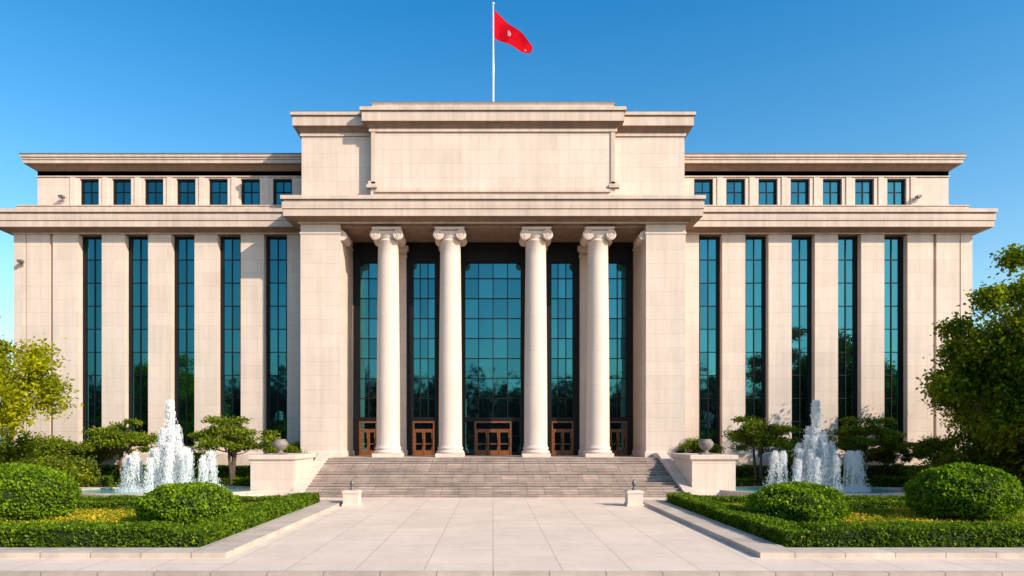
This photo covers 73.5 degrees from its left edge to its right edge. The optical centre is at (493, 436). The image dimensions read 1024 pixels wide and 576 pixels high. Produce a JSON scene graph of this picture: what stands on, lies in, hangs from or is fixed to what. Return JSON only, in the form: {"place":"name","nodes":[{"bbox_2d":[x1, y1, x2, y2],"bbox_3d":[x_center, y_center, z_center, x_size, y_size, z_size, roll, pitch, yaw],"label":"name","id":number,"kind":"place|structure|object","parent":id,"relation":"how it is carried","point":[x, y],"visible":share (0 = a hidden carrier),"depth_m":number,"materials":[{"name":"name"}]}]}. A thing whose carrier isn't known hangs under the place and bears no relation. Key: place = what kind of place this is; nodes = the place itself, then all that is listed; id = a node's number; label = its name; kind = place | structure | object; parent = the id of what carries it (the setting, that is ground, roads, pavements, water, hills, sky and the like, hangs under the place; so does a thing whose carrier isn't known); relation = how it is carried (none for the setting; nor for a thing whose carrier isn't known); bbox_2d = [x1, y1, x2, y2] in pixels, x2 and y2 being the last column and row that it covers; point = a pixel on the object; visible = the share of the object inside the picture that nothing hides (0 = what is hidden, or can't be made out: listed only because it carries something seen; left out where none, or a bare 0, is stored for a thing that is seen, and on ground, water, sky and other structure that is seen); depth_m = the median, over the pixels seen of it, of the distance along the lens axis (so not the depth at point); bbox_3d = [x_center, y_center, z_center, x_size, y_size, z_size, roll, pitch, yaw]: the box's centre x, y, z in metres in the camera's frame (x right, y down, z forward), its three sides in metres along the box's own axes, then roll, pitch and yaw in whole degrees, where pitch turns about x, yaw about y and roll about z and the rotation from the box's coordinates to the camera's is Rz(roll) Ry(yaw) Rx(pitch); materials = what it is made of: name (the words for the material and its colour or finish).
{"place":"outdoors","nodes":[
{"label":"outdoors","id":0,"kind":"place"},
{"bbox_2d":[289,453,696,497],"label":"stone staircase","id":1,"kind":"structure","parent":0,"point":[659,475],"depth_m":46.41,"materials":[{"name":"stone"}]},
{"bbox_2d":[341,225,644,243],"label":"portico ceiling","id":2,"kind":"structure","parent":0,"point":[492,233],"depth_m":53.54,"materials":[{"name":"beige stone"}]},
{"bbox_2d":[19,153,966,153],"bbox_3d":[0.000,-22.733,66.000,76.200,0.075,21.800,0,0,0],"label":"wing coping","id":3,"kind":"object","parent":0,"point":[301,153],"visible":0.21,"depth_m":55.10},
{"bbox_2d":[371,102,614,102],"bbox_3d":[0.000,-24.863,63.150,30.600,0.795,23.100,0,0,0],"label":"attic coping","id":4,"kind":"object","parent":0,"point":[492,102],"visible":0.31,"depth_m":51.80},
{"bbox_2d":[0,495,1023,570],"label":"plaza pavement","id":5,"kind":"structure","parent":0,"point":[492,534],"depth_m":23.86,"materials":[{"name":"stone"}]},
{"bbox_2d":[0,444,20,462],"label":"garden shrub","id":6,"kind":"object","parent":5,"relation":"on","point":[12,456],"visible":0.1,"depth_m":47.48,"materials":[{"name":"green plant"}]},
{"bbox_2d":[0,430,66,464],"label":"garden shrub","id":7,"kind":"object","parent":5,"relation":"on","point":[25,442],"visible":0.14,"depth_m":47.69,"materials":[{"name":"green plant"}]},
{"bbox_2d":[0,502,318,547],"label":"garden bed","id":8,"kind":"object","parent":5,"relation":"on","point":[111,547],"depth_m":23.24,"materials":[{"name":"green plant"}]},
{"bbox_2d":[0,316,82,442],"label":"broadleaf tree","id":9,"kind":"object","parent":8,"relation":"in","point":[15,386],"visible":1,"depth_m":42.45,"materials":[{"name":"green plant"}]},
{"bbox_2d":[0,462,82,520],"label":"round shrub","id":10,"kind":"object","parent":8,"relation":"on","point":[32,491],"visible":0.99,"depth_m":30.13,"materials":[{"name":"green plant"}]},
{"bbox_2d":[16,441,103,486],"bbox_3d":[-29.964,2.218,47.294,4.966,3.943,6.144,0,0,9],"label":"garden shrub","id":11,"kind":"object","parent":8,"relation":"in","point":[79,470],"visible":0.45,"depth_m":46.81,"materials":[{"name":"green plant"}]},
{"bbox_2d":[0,507,143,523],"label":"flower bed","id":12,"kind":"object","parent":8,"relation":"on","point":[95,514],"visible":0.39,"depth_m":31.06,"materials":[{"name":"yellow plant"}]},
{"bbox_2d":[8,502,257,522],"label":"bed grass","id":13,"kind":"structure","parent":8,"relation":"on","point":[245,504],"depth_m":31.46,"materials":[{"name":"green plant"}]},
{"bbox_2d":[0,491,320,547],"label":"boxwood hedge","id":14,"kind":"object","parent":8,"relation":"on","point":[158,534],"visible":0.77,"depth_m":23.75,"materials":[{"name":"green plant"}]},
{"bbox_2d":[134,481,241,524],"bbox_3d":[-13.132,2.900,29.600,4.370,1.921,4.294,0,0,0],"label":"round shrub","id":15,"kind":"object","parent":8,"relation":"on","point":[189,502],"visible":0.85,"depth_m":28.29,"materials":[{"name":"green plant"}]},
{"bbox_2d":[0,500,342,557],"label":"bed kerb","id":16,"kind":"structure","parent":5,"relation":"on","point":[226,547],"depth_m":22.61,"materials":[{"name":"stone"}]},
{"bbox_2d":[81,399,265,496],"bbox_3d":[-20.900,0.722,44.400,12.600,6.296,6.930,0,0,0],"label":"fountain","id":17,"kind":"object","parent":5,"relation":"on","point":[170,453],"visible":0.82,"depth_m":43.86,"materials":[{"name":"liquid"}]},
{"bbox_2d":[248,453,315,495],"bbox_3d":[-14.200,2.565,46.450,3.080,2.710,4.980,0,0,0],"label":"stone pedestal","id":18,"kind":"object","parent":5,"relation":"on","point":[271,474],"visible":0.81,"depth_m":44.10,"materials":[{"name":"stone"}]},
{"bbox_2d":[272,439,287,454],"bbox_3d":[-14.150,0.700,45.600,1.000,1.020,1.000,0,0,0],"label":"stone urn","id":19,"kind":"object","parent":18,"relation":"on","point":[280,445],"visible":1,"depth_m":45.26,"materials":[{"name":"beige stone"}]},
{"bbox_2d":[342,479,361,506],"bbox_3d":[-7.850,3.119,38.200,0.940,1.498,0.940,0,0,0],"label":"stone bollard","id":20,"kind":"object","parent":5,"relation":"on","point":[351,496],"visible":1,"depth_m":37.78,"materials":[{"name":"stone"}]},
{"bbox_2d":[14,171,971,465],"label":"wing walls","id":21,"kind":"structure","parent":5,"relation":"on","point":[48,287],"depth_m":54.90,"materials":[{"name":"beige stone"}]},
{"bbox_2d":[81,179,904,454],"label":"window frames","id":22,"kind":"structure","parent":21,"relation":"attached to","point":[493,252],"depth_m":56.77,"materials":[{"name":"black metal"}]},
{"bbox_2d":[84,182,901,452],"bbox_3d":[0.000,-9.768,56.310,67.360,22.405,1.442,0,0,0],"label":"window glass","id":23,"kind":"object","parent":22,"relation":"in","point":[492,328],"visible":0.83,"depth_m":55.60,"materials":[{"name":"teal glass"}]},
{"bbox_2d":[359,421,626,454],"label":"wooden doors","id":24,"kind":"structure","parent":22,"relation":"attached to","point":[498,451],"depth_m":56.82,"materials":[{"name":"brown wood"}]},
{"bbox_2d":[302,137,683,194],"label":"attic block","id":25,"kind":"structure","parent":21,"relation":"on","point":[342,165],"depth_m":52.30,"materials":[{"name":"beige stone"}]},
{"bbox_2d":[371,133,614,194],"bbox_3d":[0.000,-20.375,52.240,18.400,5.030,1.320,0,0,0],"label":"attic panel","id":26,"kind":"object","parent":25,"relation":"attached to","point":[492,160],"visible":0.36,"depth_m":51.58,"materials":[{"name":"beige stone"}]},
{"bbox_2d":[290,103,695,139],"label":"attic cornice","id":27,"kind":"structure","parent":25,"relation":"attached to","point":[366,121],"depth_m":51.42,"materials":[{"name":"beige stone"}]},
{"bbox_2d":[366,132,619,192],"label":"panel mouldings","id":28,"kind":"object","parent":25,"relation":"attached to","point":[373,184],"visible":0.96,"depth_m":51.49,"materials":[{"name":"stone"}]},
{"bbox_2d":[492,2,494,101],"bbox_3d":[0.000,-29.855,54.500,0.560,9.350,0.546,0,0,0],"label":"flagpole","id":29,"kind":"object","parent":25,"relation":"on","point":[493,3],"visible":0.68,"depth_m":54.42,"materials":[{"name":"metal"}]},
{"bbox_2d":[494,10,532,52],"bbox_3d":[1.684,-32.160,54.611,3.168,3.440,0.731,0,0,-8],"label":"flag","id":30,"kind":"object","parent":29,"relation":"attached to","point":[506,32],"visible":1,"depth_m":54.59,"materials":[{"name":"red fabric"}]},
{"bbox_2d":[313,455,672,460],"bbox_3d":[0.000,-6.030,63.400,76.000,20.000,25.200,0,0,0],"label":"porch floor","id":31,"kind":"structure","parent":21,"relation":"on","point":[494,456],"depth_m":51.21,"materials":[{"name":"stone"}]},
{"bbox_2d":[372,234,403,456],"bbox_3d":[-8.100,-6.899,53.050,2.200,16.962,2.200,0,0,0],"label":"column shaft","id":32,"kind":"object","parent":31,"relation":"on","point":[388,390],"visible":0.98,"depth_m":52.30,"materials":[{"name":"beige stone"}]},
{"bbox_2d":[370,226,405,246],"bbox_3d":[-8.100,-15.418,53.050,2.520,0.975,2.240,0,0,0],"label":"column capital","id":33,"kind":"object","parent":32,"relation":"on","point":[377,232],"visible":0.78,"depth_m":52.05,"materials":[{"name":"beige stone"}]},
{"bbox_2d":[435,234,464,456],"bbox_3d":[-3.300,-6.899,53.050,2.200,16.962,2.200,0,0,0],"label":"column shaft","id":34,"kind":"object","parent":31,"relation":"on","point":[450,393],"visible":0.96,"depth_m":52.30,"materials":[{"name":"beige stone"}]},
{"bbox_2d":[433,226,466,246],"bbox_3d":[-3.300,-15.418,53.050,2.520,0.975,2.240,0,0,0],"label":"column capital","id":35,"kind":"object","parent":34,"relation":"on","point":[440,232],"visible":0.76,"depth_m":52.05,"materials":[{"name":"beige stone"}]},
{"bbox_2d":[341,231,644,455],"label":"pilasters","id":36,"kind":"object","parent":31,"relation":"on","point":[581,249],"visible":0.3,"depth_m":56.35,"materials":[{"name":"stone"}]},
{"bbox_2d":[300,224,686,456],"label":"portico piers","id":37,"kind":"structure","parent":31,"relation":"on","point":[659,339],"depth_m":52.00,"materials":[{"name":"beige stone"}]},
{"bbox_2d":[280,195,705,230],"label":"portico entablature","id":38,"kind":"structure","parent":37,"relation":"on","point":[299,210],"depth_m":50.98,"materials":[{"name":"beige stone"}]},
{"bbox_2d":[521,234,550,456],"bbox_3d":[3.300,-6.899,53.050,2.200,16.962,2.200,0,0,0],"label":"column shaft","id":39,"kind":"object","parent":31,"relation":"on","point":[535,401],"visible":0.91,"depth_m":52.30,"materials":[{"name":"beige stone"}]},
{"bbox_2d":[519,226,552,246],"bbox_3d":[3.300,-15.418,53.050,2.520,0.975,2.240,0,0,0],"label":"column capital","id":40,"kind":"object","parent":39,"relation":"on","point":[545,232],"visible":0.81,"depth_m":52.05,"materials":[{"name":"beige stone"}]},
{"bbox_2d":[582,234,613,456],"bbox_3d":[8.100,-6.899,53.050,2.200,16.962,2.200,0,0,0],"label":"column shaft","id":41,"kind":"object","parent":31,"relation":"on","point":[597,404],"visible":0.98,"depth_m":52.30,"materials":[{"name":"beige stone"}]},
{"bbox_2d":[580,226,615,246],"bbox_3d":[8.100,-15.418,53.050,2.520,0.975,2.240,0,0,0],"label":"column capital","id":42,"kind":"object","parent":41,"relation":"on","point":[590,232],"visible":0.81,"depth_m":52.05,"materials":[{"name":"beige stone"}]},
{"bbox_2d":[0,154,997,236],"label":"wing cornices","id":43,"kind":"object","parent":21,"relation":"attached to","point":[713,221],"visible":0.27,"depth_m":54.75,"materials":[{"name":"beige stone"}]},
{"bbox_2d":[624,479,643,506],"bbox_3d":[7.850,3.119,38.200,0.940,1.498,0.940,0,0,0],"label":"stone bollard","id":44,"kind":"object","parent":5,"relation":"on","point":[633,496],"visible":1,"depth_m":37.78,"materials":[{"name":"stone"}]},
{"bbox_2d":[670,453,738,495],"bbox_3d":[14.200,2.565,46.450,3.080,2.710,4.980,0,0,0],"label":"stone pedestal","id":45,"kind":"object","parent":5,"relation":"on","point":[712,475],"visible":0.79,"depth_m":44.10,"materials":[{"name":"stone"}]},
{"bbox_2d":[675,436,725,453],"bbox_3d":[15.746,1.974,52.197,4.059,3.945,3.978,0,0,17],"label":"shrub","id":46,"kind":"object","parent":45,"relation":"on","point":[689,445],"visible":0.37,"depth_m":51.45,"materials":[{"name":"green plant"}]},
{"bbox_2d":[698,439,713,454],"bbox_3d":[14.150,0.700,45.600,1.000,1.020,1.000,0,0,0],"label":"stone urn","id":47,"kind":"object","parent":45,"relation":"on","point":[705,445],"visible":1,"depth_m":45.26,"materials":[{"name":"beige stone"}]},
{"bbox_2d":[720,399,904,496],"bbox_3d":[20.900,0.729,44.400,12.600,6.281,6.930,0,0,0],"label":"fountain","id":48,"kind":"object","parent":5,"relation":"on","point":[817,459],"visible":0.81,"depth_m":43.87,"materials":[{"name":"liquid"}]},
{"bbox_2d":[643,500,1023,557],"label":"bed kerb","id":49,"kind":"structure","parent":5,"relation":"on","point":[759,547],"depth_m":22.42,"materials":[{"name":"stone"}]},
{"bbox_2d":[675,505,1023,547],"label":"garden bed","id":50,"kind":"object","parent":5,"relation":"on","point":[896,547],"depth_m":23.24,"materials":[{"name":"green plant"}]},
{"bbox_2d":[743,481,851,524],"bbox_3d":[13.092,2.888,29.593,4.306,1.944,4.314,0,0,0],"label":"round shrub","id":51,"kind":"object","parent":50,"relation":"on","point":[797,502],"visible":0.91,"depth_m":28.35,"materials":[{"name":"green plant"}]},
{"bbox_2d":[665,491,1023,547],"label":"boxwood hedge","id":52,"kind":"object","parent":50,"relation":"on","point":[900,533],"visible":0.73,"depth_m":23.52,"materials":[{"name":"green plant"}]},
{"bbox_2d":[722,501,1023,523],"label":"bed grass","id":53,"kind":"structure","parent":50,"relation":"on","point":[883,514],"depth_m":31.62,"materials":[{"name":"green plant"}]},
{"bbox_2d":[841,506,1018,524],"bbox_3d":[18.513,3.629,31.607,10.248,0.211,8.088,0,0,0],"label":"flower bed","id":54,"kind":"object","parent":50,"relation":"on","point":[909,513],"visible":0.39,"depth_m":30.66,"materials":[{"name":"yellow plant"}]},
{"bbox_2d":[902,462,1023,521],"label":"round shrub","id":55,"kind":"object","parent":50,"relation":"on","point":[963,491],"visible":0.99,"depth_m":29.81,"materials":[{"name":"green plant"}]},
{"bbox_2d":[903,452,964,478],"bbox_3d":[29.550,2.549,44.768,3.973,3.154,4.915,0,0,14],"label":"garden shrub","id":56,"kind":"object","parent":5,"relation":"on","point":[949,460],"visible":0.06,"depth_m":45.20,"materials":[{"name":"green plant"}]},
{"bbox_2d":[915,424,1023,477],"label":"garden shrub","id":57,"kind":"object","parent":5,"relation":"on","point":[973,456],"visible":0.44,"depth_m":45.68,"materials":[{"name":"green plant"}]},
{"bbox_2d":[916,241,1023,454],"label":"broadleaf tree","id":58,"kind":"object","parent":5,"relation":"on","point":[991,352],"visible":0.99,"depth_m":40.14,"materials":[{"name":"green plant"}]},
{"bbox_2d":[921,374,1023,493],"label":"broadleaf tree","id":59,"kind":"object","parent":5,"relation":"on","point":[947,405],"visible":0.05,"depth_m":47.52,"materials":[{"name":"green plant"}]},
{"bbox_2d":[977,443,1023,491],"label":"garden shrub","id":60,"kind":"object","parent":5,"relation":"on","point":[1020,476],"visible":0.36,"depth_m":44.35,"materials":[{"name":"green plant"}]},
{"bbox_2d":[0,0,1023,437],"label":"sky","id":61,"kind":"structure","parent":0,"point":[77,76],"materials":[{"name":"blue"}]},
{"label":"ground","id":62,"kind":"structure","parent":0,"visible":0},
{"bbox_2d":[0,424,13,445],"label":"distant trees","id":63,"kind":"object","parent":62,"relation":"on","point":[6,440],"visible":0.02,"depth_m":105.92,"materials":[{"name":"green plant"}]},
{"bbox_2d":[0,571,1023,575],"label":"road kerb","id":64,"kind":"structure","parent":62,"relation":"on","point":[511,573],"depth_m":19.40,"materials":[{"name":"stone"}]},
{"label":"lawn","id":65,"kind":"structure","parent":0,"visible":0},
{"bbox_2d":[0,444,20,460],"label":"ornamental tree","id":66,"kind":"object","parent":65,"relation":"on","point":[3,447],"visible":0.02,"depth_m":50.51,"materials":[{"name":"green plant"}]},
{"bbox_2d":[19,433,86,458],"bbox_3d":[-32.755,1.854,50.949,4.318,4.196,4.232,0,0,-1],"label":"ornamental tree","id":67,"kind":"object","parent":65,"relation":"on","point":[64,443],"visible":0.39,"depth_m":50.52,"materials":[{"name":"green plant"}]},
{"bbox_2d":[66,435,134,474],"bbox_3d":[-30.076,1.848,52.454,4.090,4.177,4.938,0,0,11],"label":"ornamental tree","id":68,"kind":"object","parent":65,"relation":"on","point":[102,456],"visible":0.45,"depth_m":51.77,"materials":[{"name":"green plant"}]},
{"bbox_2d":[73,418,159,477],"bbox_3d":[-27.231,1.281,50.060,4.992,5.354,5.522,0,0,27],"label":"ornamental tree","id":69,"kind":"object","parent":65,"relation":"on","point":[122,437],"visible":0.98,"depth_m":49.31,"materials":[{"name":"green plant"}]},
{"bbox_2d":[80,464,249,486],"bbox_3d":[-29.997,3.067,51.970,28.313,1.833,5.309,0,0,0],"label":"hedge","id":70,"kind":"object","parent":65,"relation":"on","point":[110,475],"visible":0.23,"depth_m":52.93,"materials":[{"name":"green plant"}]},
{"bbox_2d":[187,414,281,485],"bbox_3d":[-18.912,1.151,49.858,6.666,5.639,5.522,0,0,-41],"label":"ornamental tree","id":71,"kind":"object","parent":65,"relation":"on","point":[211,438],"visible":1,"depth_m":48.94,"materials":[{"name":"green plant"}]},
{"bbox_2d":[263,441,306,453],"bbox_3d":[-15.980,2.093,52.320,3.724,3.693,3.800,0,0,-16],"label":"shrub","id":72,"kind":"object","parent":65,"relation":"on","point":[294,447],"visible":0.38,"depth_m":51.61,"materials":[{"name":"green plant"}]},
{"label":"lawn","id":73,"kind":"structure","parent":0,"visible":0},
{"bbox_2d":[721,415,804,479],"bbox_3d":[19.645,1.179,49.884,5.743,5.568,5.191,0,0,8],"label":"ornamental tree","id":74,"kind":"object","parent":73,"relation":"on","point":[769,436],"visible":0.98,"depth_m":48.99,"materials":[{"name":"green plant"}]},
{"bbox_2d":[769,448,804,472],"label":"ornamental tree","id":75,"kind":"object","parent":73,"relation":"on","point":[790,459],"visible":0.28,"depth_m":52.14,"materials":[{"name":"green plant"}]},
{"bbox_2d":[736,464,930,486],"bbox_3d":[29.969,3.058,51.965,28.309,1.837,5.286,0,0,0],"label":"hedge","id":76,"kind":"object","parent":73,"relation":"on","point":[875,476],"visible":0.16,"depth_m":52.96,"materials":[{"name":"green plant"}]},
{"bbox_2d":[819,413,909,477],"bbox_3d":[26.783,1.151,50.059,6.666,5.639,5.522,0,0,18],"label":"ornamental tree","id":77,"kind":"object","parent":73,"relation":"on","point":[855,440],"visible":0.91,"depth_m":49.58,"materials":[{"name":"green plant"}]},
{"bbox_2d":[862,445,912,475],"bbox_3d":[30.127,2.152,52.543,3.670,3.567,3.597,0,0,42],"label":"ornamental tree","id":78,"kind":"object","parent":73,"relation":"on","point":[888,457],"visible":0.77,"depth_m":52.07,"materials":[{"name":"green plant"}]},
{"bbox_2d":[900,433,961,465],"bbox_3d":[32.757,1.854,51.044,4.318,4.196,4.232,0,0,2],"label":"ornamental tree","id":79,"kind":"object","parent":73,"relation":"on","point":[931,444],"visible":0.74,"depth_m":50.29,"materials":[{"name":"green plant"}]}
]}

